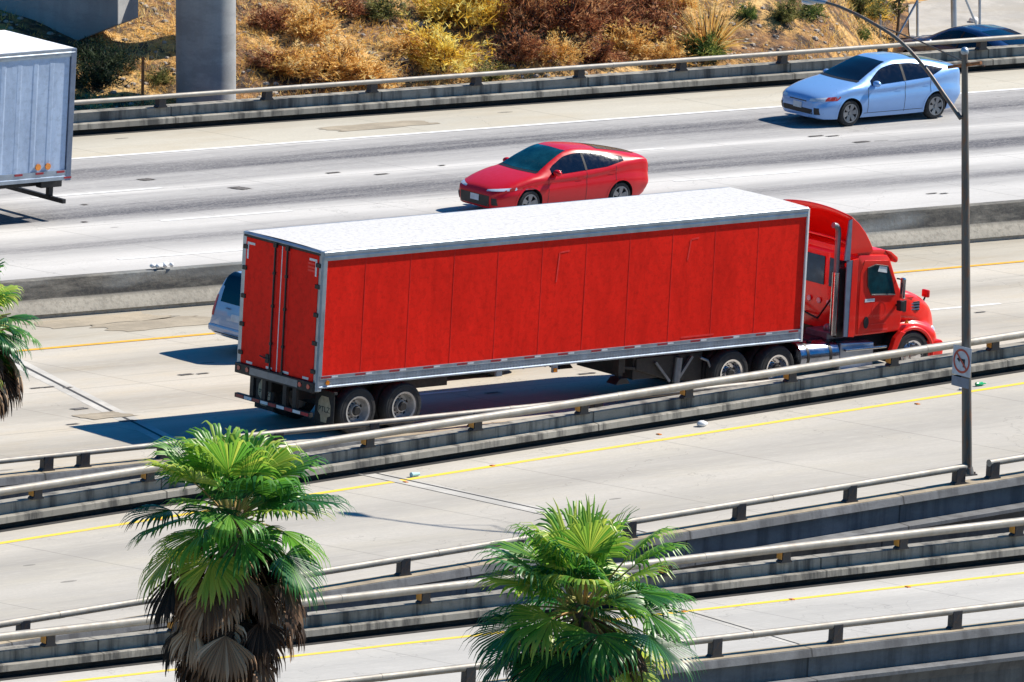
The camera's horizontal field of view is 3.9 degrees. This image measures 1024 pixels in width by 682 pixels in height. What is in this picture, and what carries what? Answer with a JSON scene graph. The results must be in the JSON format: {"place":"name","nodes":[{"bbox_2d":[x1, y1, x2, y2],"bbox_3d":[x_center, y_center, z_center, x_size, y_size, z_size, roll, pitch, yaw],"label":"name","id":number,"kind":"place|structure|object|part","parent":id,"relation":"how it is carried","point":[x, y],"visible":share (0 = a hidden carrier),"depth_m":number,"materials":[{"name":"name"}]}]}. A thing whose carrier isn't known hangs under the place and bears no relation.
{"place":"outdoors","nodes":[
{"label":"outdoors","id":0,"kind":"place"},
{"bbox_2d":[0,0,137,40],"bbox_3d":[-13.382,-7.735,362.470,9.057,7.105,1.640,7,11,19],"label":"pier cap","id":1,"kind":"object","parent":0,"point":[77,20],"visible":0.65,"depth_m":360.74,"materials":[{"name":"concrete"}]},
{"bbox_2d":[0,0,925,110],"bbox_3d":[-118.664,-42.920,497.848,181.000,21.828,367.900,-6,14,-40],"label":"hillside","id":2,"kind":"structure","parent":0,"point":[784,31],"depth_m":365.11,"materials":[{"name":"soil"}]},
{"bbox_2d":[72,33,113,63],"bbox_3d":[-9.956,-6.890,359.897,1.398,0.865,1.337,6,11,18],"label":"green shrub","id":3,"kind":"object","parent":2,"relation":"on","point":[78,46],"visible":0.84,"depth_m":359.85,"materials":[{"name":"green plant"}]},
{"bbox_2d":[72,38,136,90],"bbox_3d":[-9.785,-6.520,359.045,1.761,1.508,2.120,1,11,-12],"label":"green shrub","id":4,"kind":"object","parent":2,"relation":"on","point":[98,74],"visible":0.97,"depth_m":358.63,"materials":[{"name":"green plant"}]},
{"bbox_2d":[98,37,140,73],"bbox_3d":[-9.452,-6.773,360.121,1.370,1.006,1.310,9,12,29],"label":"green shrub","id":5,"kind":"object","parent":2,"relation":"on","point":[130,62],"visible":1,"depth_m":360.00,"materials":[{"name":"green plant"}]},
{"bbox_2d":[141,56,143,105],"bbox_3d":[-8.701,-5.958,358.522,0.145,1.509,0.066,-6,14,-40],"label":"fence post","id":6,"kind":"object","parent":2,"relation":"on","point":[142,78],"visible":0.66,"depth_m":358.45,"materials":[{"name":"metal"}]},
{"bbox_2d":[135,59,175,85],"bbox_3d":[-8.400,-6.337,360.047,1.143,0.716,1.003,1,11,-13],"label":"green shrub","id":7,"kind":"object","parent":2,"relation":"on","point":[158,77],"visible":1,"depth_m":359.98,"materials":[{"name":"green plant"}]},
{"bbox_2d":[176,0,235,103],"bbox_3d":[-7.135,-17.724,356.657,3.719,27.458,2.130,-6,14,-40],"label":"concrete column","id":8,"kind":"structure","parent":2,"relation":"on","point":[205,45],"depth_m":358.49,"materials":[{"name":"grey concrete"}]},
{"bbox_2d":[237,43,294,69],"bbox_3d":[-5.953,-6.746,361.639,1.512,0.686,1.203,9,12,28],"label":"dry shrub","id":9,"kind":"object","parent":2,"relation":"on","point":[258,60],"visible":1,"depth_m":361.53,"materials":[{"name":"brown plant"}]},
{"bbox_2d":[239,0,296,31],"bbox_3d":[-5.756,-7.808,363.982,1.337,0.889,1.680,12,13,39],"label":"dry shrub","id":10,"kind":"object","parent":2,"relation":"on","point":[274,18],"visible":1,"depth_m":363.75,"materials":[{"name":"red plant"}]},
{"bbox_2d":[244,30,334,80],"bbox_3d":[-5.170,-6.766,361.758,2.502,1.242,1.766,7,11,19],"label":"dry shrub","id":11,"kind":"object","parent":2,"relation":"on","point":[288,70],"visible":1,"depth_m":361.43,"materials":[{"name":"plant"}]},
{"bbox_2d":[272,0,348,41],"bbox_3d":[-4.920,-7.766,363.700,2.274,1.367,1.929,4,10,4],"label":"dry shrub","id":12,"kind":"object","parent":2,"relation":"on","point":[306,24],"visible":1,"depth_m":363.62,"materials":[{"name":"plant"}]},
{"bbox_2d":[290,30,399,81],"bbox_3d":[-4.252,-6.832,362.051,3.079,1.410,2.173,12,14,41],"label":"dry shrub","id":13,"kind":"object","parent":2,"relation":"on","point":[341,64],"visible":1,"depth_m":361.86,"materials":[{"name":"plant"}]},
{"bbox_2d":[323,0,371,16],"bbox_3d":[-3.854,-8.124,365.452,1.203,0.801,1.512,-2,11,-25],"label":"dry shrub","id":14,"kind":"object","parent":2,"relation":"on","point":[353,6],"visible":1,"depth_m":365.35,"materials":[{"name":"red plant"}]},
{"bbox_2d":[344,54,409,86],"bbox_3d":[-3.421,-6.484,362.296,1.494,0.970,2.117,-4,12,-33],"label":"dry shrub","id":15,"kind":"object","parent":2,"relation":"on","point":[379,70],"visible":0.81,"depth_m":362.11,"materials":[{"name":"plant"}]},
{"bbox_2d":[359,0,418,20],"bbox_3d":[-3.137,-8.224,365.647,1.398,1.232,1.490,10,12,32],"label":"green shrub","id":16,"kind":"object","parent":2,"relation":"on","point":[383,9],"visible":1,"depth_m":365.59,"materials":[{"name":"green plant"}]},
{"bbox_2d":[383,20,434,55],"bbox_3d":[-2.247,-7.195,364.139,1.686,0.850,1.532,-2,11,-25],"label":"dry shrub","id":17,"kind":"object","parent":2,"relation":"on","point":[406,42],"visible":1,"depth_m":364.00,"materials":[{"name":"plant"}]},
{"bbox_2d":[0,0,848,110],"bbox_3d":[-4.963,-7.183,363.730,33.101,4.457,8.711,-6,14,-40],"label":"loose stones","id":18,"kind":"object","parent":2,"relation":"on","point":[815,38],"visible":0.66,"depth_m":364.11,"materials":[{"name":"brown stone"}]},
{"bbox_2d":[410,0,454,19],"bbox_3d":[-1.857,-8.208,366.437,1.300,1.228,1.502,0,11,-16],"label":"dry shrub","id":19,"kind":"object","parent":2,"relation":"on","point":[447,13],"visible":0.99,"depth_m":366.37,"materials":[{"name":"yellow plant"}]},
{"bbox_2d":[399,9,503,73],"bbox_3d":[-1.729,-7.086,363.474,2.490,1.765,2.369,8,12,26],"label":"dry shrub","id":20,"kind":"object","parent":2,"relation":"on","point":[446,52],"visible":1,"depth_m":363.50,"materials":[{"name":"yellow plant"}]},
{"bbox_2d":[414,0,511,31],"bbox_3d":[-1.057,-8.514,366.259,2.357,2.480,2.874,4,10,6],"label":"dry shrub","id":21,"kind":"object","parent":2,"relation":"on","point":[469,9],"visible":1,"depth_m":366.01,"materials":[{"name":"yellow plant"}]},
{"bbox_2d":[464,55,514,81],"bbox_3d":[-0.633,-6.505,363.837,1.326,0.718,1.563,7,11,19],"label":"green shrub","id":22,"kind":"object","parent":2,"relation":"on","point":[489,78],"visible":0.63,"depth_m":363.89,"materials":[{"name":"green plant"}]},
{"bbox_2d":[477,0,527,15],"bbox_3d":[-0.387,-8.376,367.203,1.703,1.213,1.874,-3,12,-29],"label":"dry shrub","id":23,"kind":"object","parent":2,"relation":"on","point":[502,5],"visible":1,"depth_m":366.82,"materials":[{"name":"plant"}]},
{"bbox_2d":[480,8,562,63],"bbox_3d":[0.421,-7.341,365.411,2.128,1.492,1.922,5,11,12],"label":"dry shrub","id":24,"kind":"object","parent":2,"relation":"on","point":[515,47],"visible":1,"depth_m":365.02,"materials":[{"name":"red plant"}]},
{"bbox_2d":[490,0,574,30],"bbox_3d":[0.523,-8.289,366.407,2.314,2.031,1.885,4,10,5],"label":"dry shrub","id":25,"kind":"object","parent":2,"relation":"on","point":[526,11],"visible":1,"depth_m":366.30,"materials":[{"name":"red plant"}]},
{"bbox_2d":[539,26,593,63],"bbox_3d":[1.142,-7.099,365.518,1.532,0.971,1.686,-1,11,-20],"label":"dry shrub","id":26,"kind":"object","parent":2,"relation":"on","point":[570,54],"visible":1,"depth_m":365.21,"materials":[{"name":"plant"}]},
{"bbox_2d":[532,0,623,38],"bbox_3d":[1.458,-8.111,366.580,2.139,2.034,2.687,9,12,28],"label":"dry shrub","id":27,"kind":"object","parent":2,"relation":"on","point":[578,14],"visible":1,"depth_m":366.40,"materials":[{"name":"red plant"}]},
{"bbox_2d":[587,0,615,11],"bbox_3d":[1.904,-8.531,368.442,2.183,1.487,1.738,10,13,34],"label":"dry shrub","id":28,"kind":"object","parent":2,"relation":"on","point":[602,2],"visible":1,"depth_m":368.21,"materials":[{"name":"red plant"}]},
{"bbox_2d":[579,27,631,63],"bbox_3d":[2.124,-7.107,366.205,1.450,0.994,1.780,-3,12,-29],"label":"dry shrub","id":29,"kind":"object","parent":2,"relation":"on","point":[603,54],"visible":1,"depth_m":365.86,"materials":[{"name":"red plant"}]},
{"bbox_2d":[587,0,654,34],"bbox_3d":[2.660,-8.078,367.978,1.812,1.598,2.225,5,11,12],"label":"dry shrub","id":30,"kind":"object","parent":2,"relation":"on","point":[621,19],"visible":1,"depth_m":367.63,"materials":[{"name":"red plant"}]},
{"bbox_2d":[589,16,669,54],"bbox_3d":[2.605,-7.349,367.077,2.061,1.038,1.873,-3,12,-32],"label":"dry shrub","id":31,"kind":"object","parent":2,"relation":"on","point":[630,44],"visible":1,"depth_m":366.91,"materials":[{"name":"plant"}]},
{"bbox_2d":[617,0,669,8],"bbox_3d":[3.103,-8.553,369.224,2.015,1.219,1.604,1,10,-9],"label":"dry shrub","id":32,"kind":"object","parent":2,"relation":"on","point":[646,2],"visible":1,"depth_m":368.96,"materials":[{"name":"red plant"}]},
{"bbox_2d":[627,0,702,38],"bbox_3d":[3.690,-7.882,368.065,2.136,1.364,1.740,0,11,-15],"label":"dry shrub","id":33,"kind":"object","parent":2,"relation":"on","point":[663,23],"visible":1,"depth_m":367.98,"materials":[{"name":"red plant"}]},
{"bbox_2d":[636,29,694,65],"bbox_3d":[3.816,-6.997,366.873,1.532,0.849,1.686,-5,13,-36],"label":"dry shrub","id":34,"kind":"object","parent":2,"relation":"on","point":[674,51],"visible":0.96,"depth_m":366.90,"materials":[{"name":"plant"}]},
{"bbox_2d":[658,0,704,14],"bbox_3d":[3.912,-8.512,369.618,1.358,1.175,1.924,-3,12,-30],"label":"dry shrub","id":35,"kind":"object","parent":2,"relation":"on","point":[688,4],"visible":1,"depth_m":369.40,"materials":[{"name":"plant"}]},
{"bbox_2d":[676,16,731,62],"bbox_3d":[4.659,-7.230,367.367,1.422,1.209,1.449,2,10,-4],"label":"green shrub","id":36,"kind":"object","parent":2,"relation":"on","point":[708,50],"visible":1,"depth_m":367.40,"materials":[{"name":"green plant"}]},
{"bbox_2d":[665,0,757,54],"bbox_3d":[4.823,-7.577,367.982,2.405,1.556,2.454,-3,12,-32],"label":"dry shrub","id":37,"kind":"object","parent":2,"relation":"on","point":[713,24],"visible":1,"depth_m":367.87,"materials":[{"name":"plant"}]},
{"bbox_2d":[733,0,758,19],"bbox_3d":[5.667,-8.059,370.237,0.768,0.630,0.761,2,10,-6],"label":"green shrub","id":38,"kind":"object","parent":2,"relation":"on","point":[751,11],"visible":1,"depth_m":370.16,"materials":[{"name":"green plant"}]},
{"bbox_2d":[766,0,816,23],"bbox_3d":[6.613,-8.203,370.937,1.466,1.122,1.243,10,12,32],"label":"green shrub","id":39,"kind":"object","parent":2,"relation":"on","point":[783,13],"visible":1,"depth_m":370.80,"materials":[{"name":"green plant"}]},
{"bbox_2d":[796,0,830,19],"bbox_3d":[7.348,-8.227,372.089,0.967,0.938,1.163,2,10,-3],"label":"green shrub","id":40,"kind":"object","parent":2,"relation":"on","point":[815,12],"visible":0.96,"depth_m":372.04,"materials":[{"name":"green plant"}]},
{"bbox_2d":[856,19,874,40],"bbox_3d":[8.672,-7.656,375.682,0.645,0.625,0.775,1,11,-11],"label":"green shrub","id":41,"kind":"object","parent":2,"relation":"on","point":[864,34],"visible":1,"depth_m":375.65,"materials":[{"name":"green plant"}]},
{"bbox_2d":[846,0,900,19],"bbox_3d":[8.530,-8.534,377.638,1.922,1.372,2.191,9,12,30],"label":"green shrub","id":42,"kind":"object","parent":2,"relation":"on","point":[860,7],"visible":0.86,"depth_m":377.57,"materials":[{"name":"green plant"}]},
{"bbox_2d":[865,0,895,20],"bbox_3d":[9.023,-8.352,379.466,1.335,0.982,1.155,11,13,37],"label":"dry shrub","id":43,"kind":"object","parent":2,"relation":"on","point":[887,16],"visible":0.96,"depth_m":379.35,"materials":[{"name":"yellow plant"}]},
{"bbox_2d":[887,0,908,37],"bbox_3d":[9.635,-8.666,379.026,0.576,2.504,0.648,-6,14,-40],"label":"sapling","id":44,"kind":"object","parent":2,"relation":"on","point":[899,11],"visible":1,"depth_m":379.07,"materials":[{"name":"green plant"}]},
{"bbox_2d":[879,0,980,42],"bbox_3d":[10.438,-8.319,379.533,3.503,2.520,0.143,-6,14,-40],"label":"fence","id":45,"kind":"object","parent":2,"relation":"on","point":[953,13],"visible":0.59,"depth_m":379.96,"materials":[{"name":"metal"}]},
{"bbox_2d":[486,370,505,375],"bbox_3d":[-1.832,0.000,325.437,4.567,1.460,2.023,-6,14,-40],"label":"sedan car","id":46,"kind":"object","parent":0,"point":[491,373],"depth_m":325.71,"materials":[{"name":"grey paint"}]},
{"bbox_2d":[0,89,1023,280],"bbox_3d":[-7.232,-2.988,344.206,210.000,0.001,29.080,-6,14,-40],"label":"road","id":47,"kind":"structure","parent":0,"point":[904,161],"depth_m":351.14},
{"bbox_2d":[0,30,76,203],"bbox_3d":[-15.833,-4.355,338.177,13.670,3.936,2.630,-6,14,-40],"label":"box trailer","id":48,"kind":"object","parent":47,"relation":"on","point":[37,85],"visible":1,"depth_m":340.83,"materials":[{"name":"metal"}]},
{"bbox_2d":[21,120,439,419],"bbox_3d":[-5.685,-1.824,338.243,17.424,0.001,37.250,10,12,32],"label":"pavement stain","id":49,"kind":"object","parent":47,"relation":"on","point":[140,321],"visible":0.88,"depth_m":329.89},
{"bbox_2d":[34,135,985,424],"bbox_3d":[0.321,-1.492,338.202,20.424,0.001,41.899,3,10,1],"label":"tar patch","id":50,"kind":"object","parent":47,"relation":"on","point":[388,173],"visible":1,"depth_m":336.63,"materials":[{"name":"black asphalt"}]},
{"bbox_2d":[31,88,1023,394],"bbox_3d":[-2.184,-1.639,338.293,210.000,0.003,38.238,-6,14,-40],"label":"lane marking","id":51,"kind":"object","parent":47,"relation":"on","point":[435,132],"visible":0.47,"depth_m":352.56,"materials":[{"name":"white paint"}]},
{"bbox_2d":[72,69,1023,157],"bbox_3d":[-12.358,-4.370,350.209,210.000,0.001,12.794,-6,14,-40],"label":"road shoulder","id":52,"kind":"object","parent":47,"relation":"on","point":[173,140],"depth_m":358.14},
{"bbox_2d":[73,34,1023,136],"bbox_3d":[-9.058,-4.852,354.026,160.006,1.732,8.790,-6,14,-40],"label":"barrier wall","id":53,"kind":"structure","parent":52,"relation":"on","point":[374,100],"depth_m":360.21,"materials":[{"name":"concrete"}]},
{"bbox_2d":[458,142,647,208],"bbox_3d":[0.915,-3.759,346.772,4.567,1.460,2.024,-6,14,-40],"label":"hatchback car","id":54,"kind":"object","parent":47,"relation":"on","point":[546,172],"visible":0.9,"depth_m":346.13,"materials":[{"name":"red paint"}]},
{"bbox_3d":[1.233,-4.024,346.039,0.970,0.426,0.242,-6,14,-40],"label":"side window","id":55,"kind":"part","parent":54,"relation":"part of","materials":[{"name":"blue glass"}]},
{"bbox_3d":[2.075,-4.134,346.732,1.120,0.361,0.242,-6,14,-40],"label":"side window","id":56,"kind":"part","parent":54,"relation":"part of","materials":[{"name":"blue glass"}]},
{"bbox_3d":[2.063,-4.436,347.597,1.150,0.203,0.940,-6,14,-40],"label":"rear window","id":57,"kind":"part","parent":54,"relation":"part of","materials":[{"name":"grey glass"}]},
{"bbox_2d":[781,52,959,125],"bbox_3d":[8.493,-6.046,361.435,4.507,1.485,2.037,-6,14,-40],"label":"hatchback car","id":58,"kind":"object","parent":47,"relation":"on","point":[850,91],"visible":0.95,"depth_m":360.76,"materials":[{"name":"blue paint"}]},
{"bbox_3d":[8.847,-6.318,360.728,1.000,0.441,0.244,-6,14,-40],"label":"side window","id":59,"kind":"part","parent":58,"relation":"part of","materials":[{"name":"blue glass"}]},
{"bbox_3d":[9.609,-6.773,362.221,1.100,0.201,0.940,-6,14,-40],"label":"rear window","id":60,"kind":"part","parent":58,"relation":"part of","materials":[{"name":"grey glass"}]},
{"bbox_3d":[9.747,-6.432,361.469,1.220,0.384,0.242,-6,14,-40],"label":"side window","id":61,"kind":"part","parent":58,"relation":"part of","materials":[{"name":"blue glass"}]},
{"bbox_2d":[0,372,1023,631],"bbox_3d":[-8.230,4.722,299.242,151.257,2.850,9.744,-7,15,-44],"label":"ramp road","id":62,"kind":"structure","parent":0,"point":[102,566],"depth_m":310.25,"materials":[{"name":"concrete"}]},
{"bbox_2d":[410,472,419,476],"bbox_3d":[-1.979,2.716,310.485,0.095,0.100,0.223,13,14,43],"label":"paper cup","id":63,"kind":"object","parent":62,"relation":"on","point":[412,474],"visible":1,"depth_m":310.42,"materials":[{"name":"white paper"}]},
{"bbox_2d":[356,473,648,533],"bbox_3d":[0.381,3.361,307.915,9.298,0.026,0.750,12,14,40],"label":"repair band","id":64,"kind":"object","parent":62,"relation":"on","point":[458,493],"visible":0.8,"depth_m":308.93,"materials":[{"name":"concrete"}]},
{"bbox_2d":[377,473,643,531],"bbox_3d":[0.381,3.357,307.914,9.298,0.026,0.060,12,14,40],"label":"expansion joint","id":65,"kind":"object","parent":64,"relation":"on","point":[470,493],"visible":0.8,"depth_m":309.07,"materials":[{"name":"grey metal"}]},
{"bbox_2d":[0,330,1023,531],"bbox_3d":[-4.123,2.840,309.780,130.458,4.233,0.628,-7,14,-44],"label":"barrier wall","id":66,"kind":"structure","parent":62,"relation":"on","point":[37,506],"depth_m":314.56,"materials":[{"name":"concrete"}]},
{"bbox_2d":[0,454,1023,646],"bbox_3d":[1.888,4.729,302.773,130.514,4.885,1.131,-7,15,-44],"label":"barrier wall","id":67,"kind":"structure","parent":62,"relation":"on","point":[993,494],"depth_m":305.67,"materials":[{"name":"concrete"}]},
{"bbox_2d":[801,0,984,476],"bbox_3d":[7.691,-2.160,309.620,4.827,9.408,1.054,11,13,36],"label":"street lamp","id":68,"kind":"object","parent":67,"relation":"on","point":[966,337],"visible":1,"depth_m":308.43,"materials":[{"name":"metal"}]},
{"bbox_2d":[951,375,968,388],"bbox_3d":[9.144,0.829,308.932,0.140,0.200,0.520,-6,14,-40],"label":"sign plate","id":69,"kind":"object","parent":68,"relation":"attached to","point":[960,382],"visible":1,"depth_m":308.88,"materials":[{"name":"grey metal"}]},
{"bbox_2d":[952,344,971,377],"bbox_3d":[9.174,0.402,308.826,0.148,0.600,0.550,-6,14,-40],"label":"road sign","id":70,"kind":"object","parent":68,"relation":"attached to","point":[961,363],"visible":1,"depth_m":308.78,"materials":[{"name":"white metal"}]},
{"bbox_2d":[0,382,1023,681],"bbox_3d":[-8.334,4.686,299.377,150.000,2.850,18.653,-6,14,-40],"label":"edge line","id":71,"kind":"object","parent":62,"relation":"on","point":[558,456],"visible":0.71,"depth_m":304.75,"materials":[{"name":"yellow paint"}]},
{"bbox_2d":[697,420,707,426],"bbox_3d":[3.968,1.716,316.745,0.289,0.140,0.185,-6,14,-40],"label":"plastic bag","id":72,"kind":"object","parent":62,"relation":"on","point":[701,423],"visible":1,"depth_m":316.66,"materials":[{"name":"white plastic"}]},
{"bbox_2d":[975,382,985,385],"bbox_3d":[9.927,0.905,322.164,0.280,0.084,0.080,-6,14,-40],"label":"glass bottle","id":73,"kind":"object","parent":62,"relation":"on","point":[979,383],"visible":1,"depth_m":322.10,"materials":[{"name":"green glass"}]},
{"bbox_2d":[0,262,1023,472],"bbox_3d":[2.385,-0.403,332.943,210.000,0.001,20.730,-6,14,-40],"label":"road","id":74,"kind":"structure","parent":0,"point":[142,380],"depth_m":323.57,"materials":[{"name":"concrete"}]},
{"bbox_2d":[10,355,187,452],"bbox_3d":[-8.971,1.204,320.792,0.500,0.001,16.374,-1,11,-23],"label":"repair band","id":75,"kind":"object","parent":74,"relation":"on","point":[87,401],"visible":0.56,"depth_m":320.59,"materials":[{"name":"concrete"}]},
{"bbox_2d":[14,361,168,440],"bbox_3d":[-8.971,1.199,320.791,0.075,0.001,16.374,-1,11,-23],"label":"expansion joint","id":76,"kind":"object","parent":75,"relation":"on","point":[92,401],"visible":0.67,"depth_m":320.63,"materials":[{"name":"grey metal"}]},
{"bbox_2d":[208,271,241,340],"bbox_3d":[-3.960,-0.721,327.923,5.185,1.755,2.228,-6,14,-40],"label":"minivan","id":77,"kind":"object","parent":74,"relation":"on","point":[224,321],"visible":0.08,"depth_m":326.61,"materials":[{"name":"silver metal"}]},
{"bbox_3d":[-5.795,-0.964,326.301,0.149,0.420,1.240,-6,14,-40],"label":"tailgate window","id":78,"kind":"part","parent":77,"relation":"part of","materials":[{"name":"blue glass"}]},
{"bbox_3d":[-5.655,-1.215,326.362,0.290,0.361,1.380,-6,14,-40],"label":"rear window","id":79,"kind":"part","parent":77,"relation":"part of","materials":[{"name":"glass"}]},
{"bbox_2d":[0,378,782,499],"bbox_3d":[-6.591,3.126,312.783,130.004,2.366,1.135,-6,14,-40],"label":"barrier wall","id":80,"kind":"structure","parent":74,"relation":"on","point":[46,470],"depth_m":311.36,"materials":[{"name":"concrete"}]},
{"bbox_2d":[1,238,1023,349],"bbox_3d":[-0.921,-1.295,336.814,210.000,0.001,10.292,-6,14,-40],"label":"road shoulder","id":81,"kind":"object","parent":74,"relation":"on","point":[929,257],"depth_m":331.37},
{"bbox_2d":[0,199,1023,320],"bbox_3d":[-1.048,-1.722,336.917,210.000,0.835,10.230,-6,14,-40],"label":"median barrier","id":82,"kind":"object","parent":81,"relation":"on","point":[116,291],"visible":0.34,"depth_m":332.14,"materials":[{"name":"concrete"}]},
{"bbox_2d":[150,262,173,268],"bbox_3d":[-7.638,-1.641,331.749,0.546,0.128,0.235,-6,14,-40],"label":"litter heap","id":83,"kind":"object","parent":82,"relation":"on","point":[162,265],"visible":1,"depth_m":331.74,"materials":[{"name":"white plastic"}]},
{"bbox_2d":[17,260,1023,350],"bbox_3d":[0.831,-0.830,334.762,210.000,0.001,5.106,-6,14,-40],"label":"edge line","id":84,"kind":"object","parent":74,"relation":"on","point":[214,333],"visible":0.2,"depth_m":328.36,"materials":[{"name":"orange paint"}]},
{"bbox_2d":[234,187,809,433],"bbox_3d":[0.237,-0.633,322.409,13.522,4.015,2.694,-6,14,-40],"label":"semi trailer","id":85,"kind":"object","parent":74,"relation":"on","point":[361,320],"visible":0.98,"depth_m":320.50,"materials":[{"name":"metal"}]},
{"bbox_3d":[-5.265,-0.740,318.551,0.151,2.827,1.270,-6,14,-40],"label":"rear door","id":86,"kind":"part","parent":85,"relation":"part of","materials":[{"name":"red metal"}]},
{"bbox_3d":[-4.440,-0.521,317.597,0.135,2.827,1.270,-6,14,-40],"label":"rear door","id":87,"kind":"part","parent":85,"relation":"part of","materials":[{"name":"red metal"}]},
{"bbox_2d":[577,199,942,383],"bbox_3d":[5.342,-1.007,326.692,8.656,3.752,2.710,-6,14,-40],"label":"truck tractor","id":88,"kind":"object","parent":74,"relation":"on","point":[858,301],"visible":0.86,"depth_m":327.08,"materials":[{"name":"red metal"}]},
{"bbox_3d":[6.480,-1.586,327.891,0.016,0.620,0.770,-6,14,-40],"label":"rear window","id":89,"kind":"part","parent":88,"relation":"part of","materials":[{"name":"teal glass"}]},
{"bbox_3d":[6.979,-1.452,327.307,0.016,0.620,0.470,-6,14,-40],"label":"rear window","id":90,"kind":"part","parent":88,"relation":"part of","materials":[{"name":"grey glass"}]},
{"bbox_3d":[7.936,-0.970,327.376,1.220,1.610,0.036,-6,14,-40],"label":"door","id":91,"kind":"part","parent":88,"relation":"part of","materials":[{"name":"red paint"}]},
{"bbox_2d":[0,563,1023,681],"bbox_3d":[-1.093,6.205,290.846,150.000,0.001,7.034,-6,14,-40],"label":"ramp road","id":92,"kind":"structure","parent":0,"point":[376,660],"depth_m":296.53,"materials":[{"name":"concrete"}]},
{"bbox_2d":[0,517,1023,680],"bbox_3d":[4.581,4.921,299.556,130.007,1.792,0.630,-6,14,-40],"label":"barrier wall","id":93,"kind":"structure","parent":92,"relation":"on","point":[424,611],"depth_m":295.77,"materials":[{"name":"concrete"}]},
{"bbox_2d":[311,599,1023,681],"bbox_3d":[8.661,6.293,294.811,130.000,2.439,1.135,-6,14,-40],"label":"barrier wall","id":94,"kind":"structure","parent":92,"relation":"on","point":[955,650],"depth_m":292.85,"materials":[{"name":"concrete"}]},
{"bbox_2d":[664,604,803,644],"bbox_3d":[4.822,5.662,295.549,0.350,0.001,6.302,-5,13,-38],"label":"repair band","id":95,"kind":"object","parent":92,"relation":"on","point":[742,628],"visible":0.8,"depth_m":296.22,"materials":[{"name":"concrete"}]},
{"bbox_2d":[670,605,798,643],"bbox_3d":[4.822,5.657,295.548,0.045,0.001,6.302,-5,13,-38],"label":"expansion joint","id":96,"kind":"object","parent":95,"relation":"on","point":[733,624],"visible":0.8,"depth_m":296.29,"materials":[{"name":"grey metal"}]},
{"bbox_2d":[908,0,1023,37],"bbox_3d":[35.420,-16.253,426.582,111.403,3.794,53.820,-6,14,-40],"label":"side road","id":97,"kind":"structure","parent":0,"point":[934,16],"depth_m":382.82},
{"bbox_2d":[892,24,1023,52],"bbox_3d":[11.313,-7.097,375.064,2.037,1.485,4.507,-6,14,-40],"label":"parked car","id":98,"kind":"object","parent":97,"relation":"on","point":[974,30],"visible":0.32,"depth_m":374.40,"materials":[{"name":"blue paint"}]},
{"bbox_3d":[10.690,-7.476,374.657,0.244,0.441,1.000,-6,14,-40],"label":"side window","id":99,"kind":"part","parent":98,"relation":"part of","materials":[{"name":"blue glass"}]},
{"bbox_3d":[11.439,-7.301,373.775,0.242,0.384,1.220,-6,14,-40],"label":"side window","id":100,"kind":"part","parent":98,"relation":"part of","materials":[{"name":"blue glass"}]},
{"bbox_3d":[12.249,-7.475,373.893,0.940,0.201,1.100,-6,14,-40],"label":"rear window","id":101,"kind":"part","parent":98,"relation":"part of","materials":[{"name":"blue glass"}]},
{"bbox_2d":[969,17,977,22],"bbox_3d":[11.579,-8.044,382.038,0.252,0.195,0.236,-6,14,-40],"label":"plastic bag","id":102,"kind":"object","parent":97,"relation":"on","point":[971,20],"visible":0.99,"depth_m":381.96,"materials":[{"name":"white plastic"}]},
{"label":"ground","id":103,"kind":"structure","parent":0,"visible":0},
{"bbox_2d":[0,258,42,419],"bbox_3d":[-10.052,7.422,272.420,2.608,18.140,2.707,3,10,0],"label":"fan palm","id":104,"kind":"object","parent":103,"relation":"on","point":[11,385],"visible":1,"depth_m":270.87,"materials":[{"name":"green plant"}]},
{"bbox_2d":[119,420,358,681],"bbox_3d":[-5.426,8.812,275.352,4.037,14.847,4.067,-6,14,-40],"label":"fan palm","id":105,"kind":"object","parent":103,"relation":"on","point":[226,604],"visible":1,"depth_m":273.74,"materials":[{"name":"green plant"}]},
{"bbox_2d":[462,494,705,681],"bbox_3d":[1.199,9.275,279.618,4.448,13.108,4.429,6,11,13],"label":"fan palm","id":106,"kind":"object","parent":103,"relation":"on","point":[596,646],"visible":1,"depth_m":278.12,"materials":[{"name":"green plant"}]}
]}

